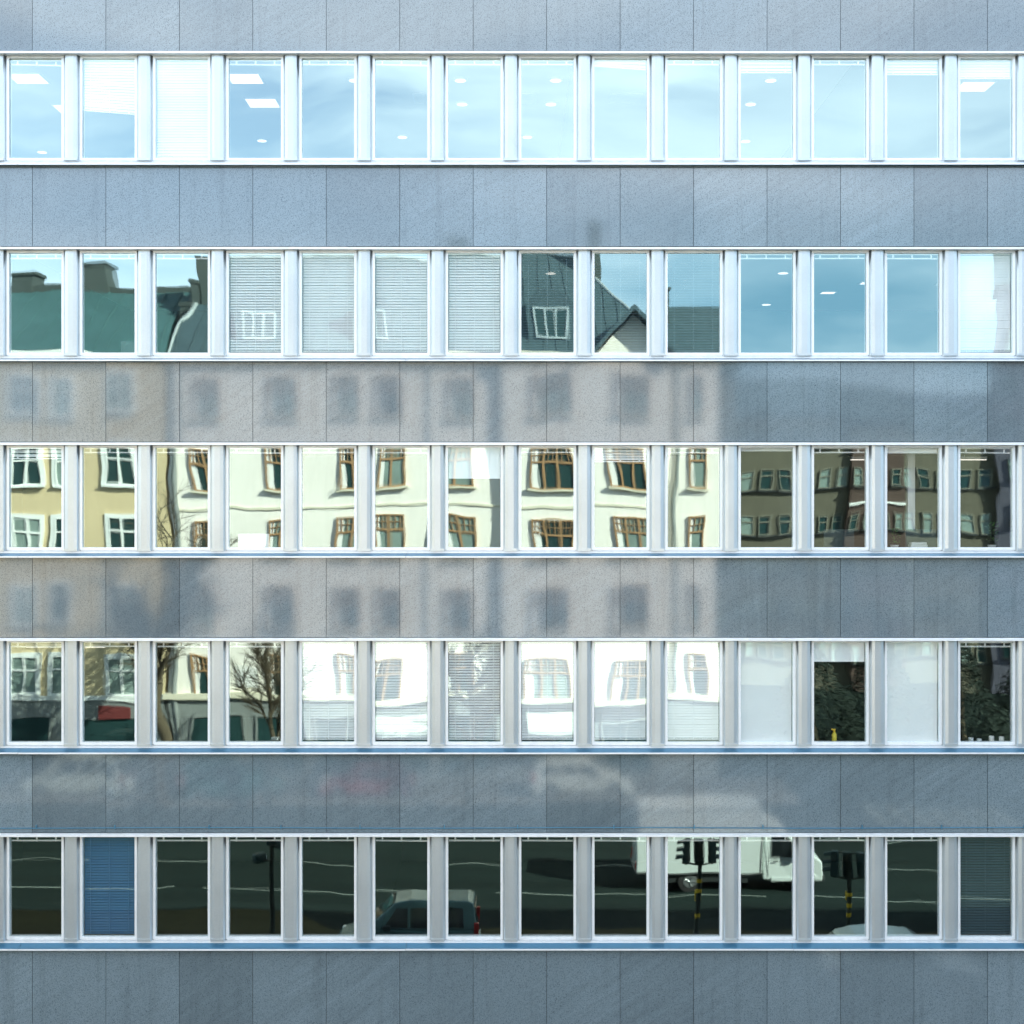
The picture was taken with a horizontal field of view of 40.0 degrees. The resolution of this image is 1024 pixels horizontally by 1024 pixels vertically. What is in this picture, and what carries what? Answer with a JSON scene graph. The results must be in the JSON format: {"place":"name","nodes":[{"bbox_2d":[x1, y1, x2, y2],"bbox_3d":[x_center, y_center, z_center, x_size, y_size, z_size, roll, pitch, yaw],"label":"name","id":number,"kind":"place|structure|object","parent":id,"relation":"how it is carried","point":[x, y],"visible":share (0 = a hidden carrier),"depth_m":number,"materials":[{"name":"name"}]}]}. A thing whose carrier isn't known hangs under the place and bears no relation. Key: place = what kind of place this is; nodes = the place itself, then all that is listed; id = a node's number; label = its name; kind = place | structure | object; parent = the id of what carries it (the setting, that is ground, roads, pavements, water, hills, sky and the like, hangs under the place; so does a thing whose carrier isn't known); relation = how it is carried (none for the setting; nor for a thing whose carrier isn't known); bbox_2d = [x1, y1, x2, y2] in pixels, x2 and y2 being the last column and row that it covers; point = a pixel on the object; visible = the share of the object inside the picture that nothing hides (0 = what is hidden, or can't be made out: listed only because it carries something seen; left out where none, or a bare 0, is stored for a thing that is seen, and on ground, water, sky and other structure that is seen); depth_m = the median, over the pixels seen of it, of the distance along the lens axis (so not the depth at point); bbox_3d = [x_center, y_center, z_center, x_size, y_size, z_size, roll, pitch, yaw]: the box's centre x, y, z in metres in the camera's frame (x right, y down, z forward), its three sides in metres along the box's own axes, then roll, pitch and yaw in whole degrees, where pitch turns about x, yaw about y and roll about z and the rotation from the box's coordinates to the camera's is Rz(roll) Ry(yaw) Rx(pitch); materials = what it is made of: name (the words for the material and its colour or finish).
{"place":"outdoors","nodes":[
{"label":"outdoors","id":0,"kind":"place"},
{"bbox_2d":[121,341,134,352],"bbox_3d":[-6.900,-2.919,25.800,0.560,0.445,0.160,0,0,0],"label":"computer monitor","id":1,"kind":"object","parent":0,"point":[127,346],"visible":0.21,"depth_m":25.78,"materials":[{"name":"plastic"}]},
{"bbox_2d":[823,529,853,546],"bbox_3d":[6.000,0.540,25.800,0.560,0.445,0.160,0,0,0],"label":"computer monitor","id":2,"kind":"object","parent":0,"point":[838,537],"visible":0.84,"depth_m":25.78,"materials":[{"name":"plastic"}]},
{"bbox_3d":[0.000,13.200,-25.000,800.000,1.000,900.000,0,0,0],"label":"ground","id":3,"kind":"structure","parent":0,"visible":0},
{"bbox_2d":[0,0,1023,1023],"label":"office building","id":4,"kind":"structure","parent":3,"relation":"on","point":[537,648],"depth_m":24.89,"materials":[{"name":"polished granite"},{"name":"glass"},{"name":"white painted metal"}]},
{"bbox_2d":[12,73,50,83],"bbox_3d":[-9.250,-8.284,26.850,0.660,0.021,0.660,0,0,0],"label":"ceiling light","id":5,"kind":"object","parent":4,"relation":"attached to","point":[28,78],"visible":0.79,"depth_m":26.84,"materials":[{"name":"white paint"}]},
{"bbox_2d":[7,56,63,160],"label":"window","id":6,"kind":"structure","parent":4,"relation":"in","point":[17,59],"depth_m":24.96,"materials":[{"name":"white paint"}]},
{"bbox_2d":[7,251,63,355],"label":"window","id":7,"kind":"structure","parent":4,"relation":"in","point":[9,253],"depth_m":24.96,"materials":[{"name":"white paint"}]},
{"bbox_2d":[7,446,63,550],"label":"window","id":8,"kind":"structure","parent":4,"relation":"in","point":[9,448],"depth_m":24.96,"materials":[{"name":"white paint"}]},
{"bbox_2d":[7,641,63,744],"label":"window","id":9,"kind":"structure","parent":4,"relation":"in","point":[9,643],"depth_m":24.96,"materials":[{"name":"white paint"}]},
{"bbox_2d":[7,837,63,939],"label":"window","id":10,"kind":"structure","parent":4,"relation":"in","point":[10,936],"depth_m":24.97,"materials":[{"name":"white paint"}]},
{"bbox_2d":[36,150,48,153],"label":"ceiling light","id":11,"kind":"object","parent":4,"relation":"attached to","point":[42,151],"visible":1,"depth_m":32.24,"materials":[{"name":"white paint"}]},
{"bbox_2d":[26,644,60,647],"bbox_3d":[-8.600,2.268,25.900,0.700,0.455,0.100,0,0,0],"label":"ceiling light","id":12,"kind":"object","parent":4,"relation":"attached to","point":[41,645],"visible":0.4,"depth_m":25.85,"materials":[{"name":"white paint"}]},
{"bbox_2d":[51,104,60,113],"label":"ceiling light","id":13,"kind":"object","parent":4,"relation":"attached to","point":[57,107],"visible":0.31,"depth_m":28.71,"materials":[{"name":"white paint"}]},
{"bbox_2d":[85,643,105,647],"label":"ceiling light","id":14,"kind":"object","parent":4,"relation":"attached to","point":[101,644],"visible":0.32,"depth_m":25.85,"materials":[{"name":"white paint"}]},
{"bbox_2d":[80,56,136,160],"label":"window","id":15,"kind":"structure","parent":4,"relation":"in","point":[85,69],"depth_m":25.06,"materials":[{"name":"white paint"}]},
{"bbox_2d":[80,251,136,355],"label":"window","id":16,"kind":"structure","parent":4,"relation":"in","point":[82,253],"depth_m":24.96,"materials":[{"name":"white paint"}]},
{"bbox_2d":[80,446,136,550],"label":"window","id":17,"kind":"structure","parent":4,"relation":"in","point":[82,448],"depth_m":24.96,"materials":[{"name":"white paint"}]},
{"bbox_2d":[80,641,136,744],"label":"window","id":18,"kind":"structure","parent":4,"relation":"in","point":[82,643],"depth_m":24.96,"materials":[{"name":"white paint"}]},
{"bbox_2d":[80,837,136,939],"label":"window","id":19,"kind":"structure","parent":4,"relation":"in","point":[108,909],"depth_m":25.06,"materials":[{"name":"blue glass"}]},
{"bbox_2d":[153,56,209,160],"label":"window","id":20,"kind":"structure","parent":4,"relation":"in","point":[182,89],"depth_m":25.06,"materials":[{"name":"white paint"}]},
{"bbox_2d":[153,251,209,355],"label":"window","id":21,"kind":"structure","parent":4,"relation":"in","point":[155,253],"depth_m":24.96,"materials":[{"name":"white paint"}]},
{"bbox_2d":[153,446,209,550],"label":"window","id":22,"kind":"structure","parent":4,"relation":"in","point":[155,548],"depth_m":24.96,"materials":[{"name":"white paint"}]},
{"bbox_2d":[153,641,209,744],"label":"window","id":23,"kind":"structure","parent":4,"relation":"in","point":[155,742],"depth_m":24.96,"materials":[{"name":"white paint"}]},
{"bbox_2d":[153,837,209,939],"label":"window","id":24,"kind":"structure","parent":4,"relation":"in","point":[159,936],"depth_m":24.97,"materials":[{"name":"white paint"}]},
{"bbox_2d":[230,73,264,83],"bbox_3d":[-5.100,-8.284,26.850,0.660,0.021,0.660,0,0,0],"label":"ceiling light","id":25,"kind":"object","parent":4,"relation":"attached to","point":[246,78],"visible":0.76,"depth_m":26.84,"materials":[{"name":"white paint"}]},
{"bbox_2d":[238,534,268,546],"bbox_3d":[-4.620,0.541,25.140,0.560,0.300,0.020,0,0,0],"label":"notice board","id":26,"kind":"object","parent":4,"relation":"in","point":[253,540],"visible":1,"depth_m":25.13,"materials":[{"name":"white"}]},
{"bbox_2d":[226,56,282,160],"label":"window","id":27,"kind":"structure","parent":4,"relation":"in","point":[229,59],"depth_m":24.96,"materials":[{"name":"white paint"}]},
{"bbox_2d":[226,251,282,355],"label":"window","id":28,"kind":"structure","parent":4,"relation":"in","point":[236,270],"depth_m":25.06,"materials":[{"name":"white paint"}]},
{"bbox_2d":[226,446,282,550],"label":"window","id":29,"kind":"structure","parent":4,"relation":"in","point":[228,548],"depth_m":24.96,"materials":[{"name":"white paint"}]},
{"bbox_2d":[226,641,282,744],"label":"window","id":30,"kind":"structure","parent":4,"relation":"in","point":[228,742],"depth_m":24.96,"materials":[{"name":"white paint"}]},
{"bbox_2d":[226,837,282,939],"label":"window","id":31,"kind":"structure","parent":4,"relation":"in","point":[229,936],"depth_m":24.96,"materials":[{"name":"white paint"}]},
{"bbox_2d":[243,98,280,107],"bbox_3d":[-5.050,-8.284,28.450,0.660,0.021,0.660,0,0,0],"label":"ceiling light","id":32,"kind":"object","parent":4,"relation":"attached to","point":[262,103],"visible":0.9,"depth_m":28.41,"materials":[{"name":"white paint"}]},
{"bbox_2d":[256,138,267,141],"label":"ceiling light","id":33,"kind":"object","parent":4,"relation":"attached to","point":[261,140],"visible":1,"depth_m":31.24,"materials":[{"name":"white paint"}]},
{"bbox_2d":[299,56,356,160],"bbox_3d":[-3.270,-7.164,25.030,1.024,1.867,0.140,0,0,0],"label":"window","id":34,"kind":"structure","parent":4,"relation":"in","point":[302,59],"depth_m":24.96,"materials":[{"name":"white paint"}]},
{"bbox_2d":[299,251,356,355],"bbox_3d":[-3.270,-3.705,25.030,1.024,1.867,0.140,0,0,0],"label":"window","id":35,"kind":"structure","parent":4,"relation":"in","point":[309,295],"depth_m":25.06,"materials":[{"name":"white paint"}]},
{"bbox_2d":[299,446,356,550],"bbox_3d":[-3.270,-0.246,25.030,1.024,1.867,0.140,0,0,0],"label":"window","id":36,"kind":"structure","parent":4,"relation":"in","point":[301,548],"depth_m":24.96,"materials":[{"name":"white paint"}]},
{"bbox_2d":[299,641,356,744],"bbox_3d":[-3.270,3.213,25.030,1.024,1.867,0.140,0,0,0],"label":"window","id":37,"kind":"structure","parent":4,"relation":"in","point":[327,672],"depth_m":25.06,"materials":[{"name":"white glass"}]},
{"bbox_2d":[299,837,356,939],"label":"window","id":38,"kind":"structure","parent":4,"relation":"in","point":[302,936],"depth_m":24.96,"materials":[{"name":"white paint"}]},
{"bbox_2d":[373,56,429,160],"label":"window","id":39,"kind":"structure","parent":4,"relation":"in","point":[382,59],"depth_m":24.96,"materials":[{"name":"white paint"}]},
{"bbox_2d":[373,251,429,355],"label":"window","id":40,"kind":"structure","parent":4,"relation":"in","point":[382,270],"depth_m":25.06,"materials":[{"name":"white paint"}]},
{"bbox_2d":[373,446,429,550],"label":"window","id":41,"kind":"structure","parent":4,"relation":"in","point":[375,548],"depth_m":24.96,"materials":[{"name":"white paint"}]},
{"bbox_2d":[373,641,429,744],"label":"window","id":42,"kind":"structure","parent":4,"relation":"in","point":[401,695],"depth_m":25.06,"materials":[{"name":"white glass"}]},
{"bbox_2d":[373,837,429,939],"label":"window","id":43,"kind":"structure","parent":4,"relation":"in","point":[375,936],"depth_m":24.96,"materials":[{"name":"white paint"}]},
{"bbox_2d":[396,134,408,138],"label":"ceiling light","id":44,"kind":"object","parent":4,"relation":"attached to","point":[401,136],"visible":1,"depth_m":30.93,"materials":[{"name":"white paint"}]},
{"bbox_2d":[412,93,426,103],"bbox_3d":[-1.650,-8.284,28.150,0.660,0.021,0.660,0,0,0],"label":"ceiling light","id":45,"kind":"object","parent":4,"relation":"attached to","point":[419,98],"visible":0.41,"depth_m":28.14,"materials":[{"name":"blue glass"}]},
{"bbox_2d":[453,77,467,82],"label":"ceiling light","id":46,"kind":"object","parent":4,"relation":"attached to","point":[460,79],"visible":1,"depth_m":26.88,"materials":[{"name":"white paint"}]},
{"bbox_2d":[455,101,468,105],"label":"ceiling light","id":47,"kind":"object","parent":4,"relation":"attached to","point":[461,103],"visible":1,"depth_m":28.43,"materials":[{"name":"white paint"}]},
{"bbox_2d":[446,56,502,160],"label":"window","id":48,"kind":"structure","parent":4,"relation":"in","point":[455,59],"depth_m":24.96,"materials":[{"name":"white paint"}]},
{"bbox_2d":[446,251,502,355],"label":"window","id":49,"kind":"structure","parent":4,"relation":"in","point":[455,270],"depth_m":25.06,"materials":[{"name":"white paint"}]},
{"bbox_2d":[446,446,502,550],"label":"window","id":50,"kind":"structure","parent":4,"relation":"in","point":[465,462],"depth_m":25.06,"materials":[{"name":"white paint"}]},
{"bbox_2d":[446,641,502,744],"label":"window","id":51,"kind":"structure","parent":4,"relation":"in","point":[455,655],"depth_m":25.05,"materials":[{"name":"glass"}]},
{"bbox_2d":[446,837,502,939],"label":"window","id":52,"kind":"structure","parent":4,"relation":"in","point":[448,936],"depth_m":24.96,"materials":[{"name":"white paint"}]},
{"bbox_2d":[521,134,533,138],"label":"ceiling light","id":53,"kind":"object","parent":4,"relation":"attached to","point":[527,136],"visible":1,"depth_m":30.93,"materials":[{"name":"white paint"}]},
{"bbox_2d":[521,93,536,103],"bbox_3d":[0.160,-8.284,28.150,0.660,0.021,0.660,0,0,0],"label":"ceiling light","id":54,"kind":"object","parent":4,"relation":"attached to","point":[528,98],"visible":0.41,"depth_m":28.14,"materials":[{"name":"white paint"}]},
{"bbox_2d":[519,56,575,160],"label":"window","id":55,"kind":"structure","parent":4,"relation":"in","point":[528,59],"depth_m":24.96,"materials":[{"name":"white paint"}]},
{"bbox_2d":[519,251,575,355],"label":"window","id":56,"kind":"structure","parent":4,"relation":"in","point":[528,253],"depth_m":25.04,"materials":[{"name":"white paint"}]},
{"bbox_2d":[519,446,575,550],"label":"window","id":57,"kind":"structure","parent":4,"relation":"in","point":[573,548],"depth_m":24.96,"materials":[{"name":"white paint"}]},
{"bbox_2d":[519,641,575,744],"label":"window","id":58,"kind":"structure","parent":4,"relation":"in","point":[548,705],"depth_m":25.06,"materials":[{"name":"glass"}]},
{"bbox_2d":[519,837,575,939],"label":"window","id":59,"kind":"structure","parent":4,"relation":"in","point":[521,936],"depth_m":24.96,"materials":[{"name":"white paint"}]},
{"bbox_2d":[544,101,557,105],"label":"ceiling light","id":60,"kind":"object","parent":4,"relation":"attached to","point":[550,103],"visible":1,"depth_m":28.43,"materials":[{"name":"white paint"}]},
{"bbox_2d":[549,77,562,82],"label":"ceiling light","id":61,"kind":"object","parent":4,"relation":"attached to","point":[555,79],"visible":1,"depth_m":26.88,"materials":[{"name":"white paint"}]},
{"bbox_2d":[592,56,648,160],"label":"window","id":62,"kind":"structure","parent":4,"relation":"in","point":[600,61],"depth_m":24.98,"materials":[{"name":"white paint"}]},
{"bbox_2d":[592,251,648,355],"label":"window","id":63,"kind":"structure","parent":4,"relation":"in","point":[601,253],"depth_m":25.04,"materials":[{"name":"white paint"}]},
{"bbox_2d":[592,446,648,550],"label":"window","id":64,"kind":"structure","parent":4,"relation":"in","point":[601,454],"depth_m":24.98,"materials":[{"name":"white paint"}]},
{"bbox_2d":[592,641,648,744],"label":"window","id":65,"kind":"structure","parent":4,"relation":"in","point":[621,670],"depth_m":25.06,"materials":[{"name":"white glass"}]},
{"bbox_2d":[592,837,648,939],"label":"window","id":66,"kind":"structure","parent":4,"relation":"in","point":[594,936],"depth_m":24.96,"materials":[{"name":"white paint"}]},
{"bbox_2d":[665,56,721,160],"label":"window","id":67,"kind":"structure","parent":4,"relation":"in","point":[673,59],"depth_m":24.96,"materials":[{"name":"white paint"}]},
{"bbox_2d":[665,251,721,355],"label":"window","id":68,"kind":"structure","parent":4,"relation":"in","point":[667,253],"depth_m":25.04,"materials":[{"name":"white paint"}]},
{"bbox_2d":[665,446,721,550],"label":"window","id":69,"kind":"structure","parent":4,"relation":"in","point":[667,548],"depth_m":24.96,"materials":[{"name":"white paint"}]},
{"bbox_2d":[665,641,721,744],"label":"window","id":70,"kind":"structure","parent":4,"relation":"in","point":[693,695],"depth_m":25.06,"materials":[{"name":"white glass"}]},
{"bbox_2d":[665,837,721,939],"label":"window","id":71,"kind":"structure","parent":4,"relation":"in","point":[667,936],"depth_m":24.96,"materials":[{"name":"white paint"}]},
{"bbox_2d":[741,139,751,142],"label":"ceiling light","id":72,"kind":"object","parent":4,"relation":"attached to","point":[746,140],"visible":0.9,"depth_m":31.28,"materials":[{"name":"white paint"}]},
{"bbox_2d":[744,101,757,105],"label":"ceiling light","id":73,"kind":"object","parent":4,"relation":"attached to","point":[750,103],"visible":1,"depth_m":28.43,"materials":[{"name":"white paint"}]},
{"bbox_2d":[738,56,795,160],"bbox_3d":[4.530,-7.164,25.030,1.024,1.867,0.140,0,0,0],"label":"window","id":74,"kind":"structure","parent":4,"relation":"in","point":[766,62],"depth_m":24.96,"materials":[{"name":"white paint"}]},
{"bbox_2d":[738,251,795,355],"bbox_3d":[4.530,-3.705,25.030,1.024,1.867,0.140,0,0,0],"label":"window","id":75,"kind":"structure","parent":4,"relation":"in","point":[793,253],"depth_m":24.96,"materials":[{"name":"white paint"}]},
{"bbox_2d":[738,446,795,550],"bbox_3d":[4.530,-0.246,25.030,1.024,1.867,0.140,0,0,0],"label":"window","id":76,"kind":"structure","parent":4,"relation":"in","point":[740,448],"depth_m":24.96,"materials":[{"name":"white paint"}]},
{"bbox_2d":[738,641,795,744],"bbox_3d":[4.530,3.213,25.030,1.024,1.867,0.140,0,0,0],"label":"window","id":77,"kind":"structure","parent":4,"relation":"in","point":[766,669],"depth_m":25.06,"materials":[{"name":"white glass"}]},
{"bbox_2d":[738,837,795,939],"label":"window","id":78,"kind":"structure","parent":4,"relation":"in","point":[792,936],"depth_m":24.96,"materials":[{"name":"white paint"}]},
{"bbox_2d":[763,77,777,82],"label":"ceiling light","id":79,"kind":"object","parent":4,"relation":"attached to","point":[770,79],"visible":1,"depth_m":26.89,"materials":[{"name":"white paint"}]},
{"bbox_2d":[818,291,837,293],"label":"ceiling light","id":80,"kind":"object","parent":4,"relation":"attached to","point":[828,292],"visible":1,"depth_m":30.86,"materials":[{"name":"white paint"}]},
{"bbox_2d":[831,729,836,740],"bbox_3d":[5.777,4.019,25.200,0.093,0.262,0.084,0,0,0],"label":"spray bottle","id":81,"kind":"object","parent":4,"relation":"on","point":[834,736],"visible":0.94,"depth_m":25.18,"materials":[{"name":"yellow plastic"}]},
{"bbox_2d":[812,56,868,160],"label":"window","id":82,"kind":"structure","parent":4,"relation":"in","point":[865,59],"depth_m":24.96,"materials":[{"name":"white paint"}]},
{"bbox_2d":[812,251,868,355],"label":"window","id":83,"kind":"structure","parent":4,"relation":"in","point":[866,253],"depth_m":24.96,"materials":[{"name":"white paint"}]},
{"bbox_2d":[812,446,868,550],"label":"window","id":84,"kind":"structure","parent":4,"relation":"in","point":[866,448],"depth_m":24.96,"materials":[{"name":"white paint"}]},
{"bbox_2d":[812,641,868,744],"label":"window","id":85,"kind":"structure","parent":4,"relation":"in","point":[822,651],"depth_m":25.06,"materials":[{"name":"white paint"}]},
{"bbox_2d":[812,837,868,939],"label":"window","id":86,"kind":"structure","parent":4,"relation":"in","point":[866,839],"depth_m":24.96,"materials":[{"name":"white paint"}]},
{"bbox_2d":[850,457,863,459],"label":"ceiling light","id":87,"kind":"object","parent":4,"relation":"attached to","point":[856,458],"visible":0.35,"depth_m":26.61,"materials":[{"name":"white paint"}]},
{"bbox_2d":[890,527,901,546],"bbox_3d":[6.879,0.479,25.242,0.229,0.425,0.188,0,0,0],"label":"pot plant","id":88,"kind":"object","parent":4,"relation":"in","point":[892,529],"visible":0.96,"depth_m":25.22,"materials":[{"name":"green plant"}]},
{"bbox_2d":[885,56,941,160],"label":"window","id":89,"kind":"structure","parent":4,"relation":"in","point":[931,60],"depth_m":24.98,"materials":[{"name":"white paint"}]},
{"bbox_2d":[885,251,941,355],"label":"window","id":90,"kind":"structure","parent":4,"relation":"in","point":[939,253],"depth_m":24.96,"materials":[{"name":"white paint"}]},
{"bbox_2d":[885,446,941,550],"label":"window","id":91,"kind":"structure","parent":4,"relation":"in","point":[888,449],"depth_m":24.96,"materials":[{"name":"white paint"}]},
{"bbox_2d":[885,641,941,744],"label":"window","id":92,"kind":"structure","parent":4,"relation":"in","point":[913,669],"depth_m":25.06,"materials":[{"name":"white glass"}]},
{"bbox_2d":[885,837,941,939],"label":"window","id":93,"kind":"structure","parent":4,"relation":"in","point":[938,936],"depth_m":24.97,"materials":[{"name":"white paint"}]},
{"bbox_2d":[908,542,927,546],"bbox_3d":[7.350,0.627,25.450,0.300,0.160,0.200,0,0,0],"label":"paper box","id":94,"kind":"object","parent":4,"relation":"in","point":[917,544],"visible":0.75,"depth_m":25.36,"materials":[{"name":"white paper"}]},
{"bbox_2d":[960,445,986,459],"bbox_3d":[8.750,-1.210,26.660,0.500,0.455,0.100,0,0,0],"label":"ceiling light","id":95,"kind":"object","parent":4,"relation":"attached to","point":[973,458],"visible":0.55,"depth_m":26.61,"materials":[{"name":"white paint"}]},
{"bbox_2d":[960,81,996,91],"bbox_3d":[9.000,-8.284,27.350,0.660,0.021,0.660,0,0,0],"label":"ceiling light","id":96,"kind":"object","parent":4,"relation":"attached to","point":[975,86],"visible":0.76,"depth_m":27.32,"materials":[{"name":"white paint"}]},
{"bbox_2d":[958,56,1014,160],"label":"window","id":97,"kind":"structure","parent":4,"relation":"in","point":[968,66],"depth_m":25.04,"materials":[{"name":"white paint"}]},
{"bbox_2d":[958,251,1014,355],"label":"window","id":98,"kind":"structure","parent":4,"relation":"in","point":[981,325],"depth_m":25.06,"materials":[{"name":"white paint"}]},
{"bbox_2d":[958,446,1014,550],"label":"window","id":99,"kind":"structure","parent":4,"relation":"in","point":[1012,448],"depth_m":24.96,"materials":[{"name":"white paint"}]},
{"bbox_2d":[958,641,1014,744],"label":"window","id":100,"kind":"structure","parent":4,"relation":"in","point":[1012,643],"depth_m":24.96,"materials":[{"name":"white paint"}]},
{"bbox_2d":[958,837,1014,939],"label":"window","id":101,"kind":"structure","parent":4,"relation":"in","point":[1004,876],"depth_m":25.05,"materials":[{"name":"glass"}]},
{"bbox_2d":[986,522,997,546],"bbox_3d":[8.626,0.428,25.240,0.261,0.526,0.156,0,0,0],"label":"pot plant","id":102,"kind":"object","parent":4,"relation":"in","point":[993,538],"visible":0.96,"depth_m":25.24,"materials":[{"name":"green plant"}]},
{"bbox_3d":[7.400,1.127,25.850,1.300,0.730,0.760,0,0,0],"label":"office desk","id":103,"kind":"object","parent":4,"relation":"in","visible":0},
{"bbox_2d":[905,529,935,546],"bbox_3d":[7.500,0.540,25.800,0.560,0.445,0.160,0,0,0],"label":"computer monitor","id":104,"kind":"object","parent":103,"relation":"on","point":[928,536],"visible":0.76,"depth_m":25.78,"materials":[{"name":"plastic"}]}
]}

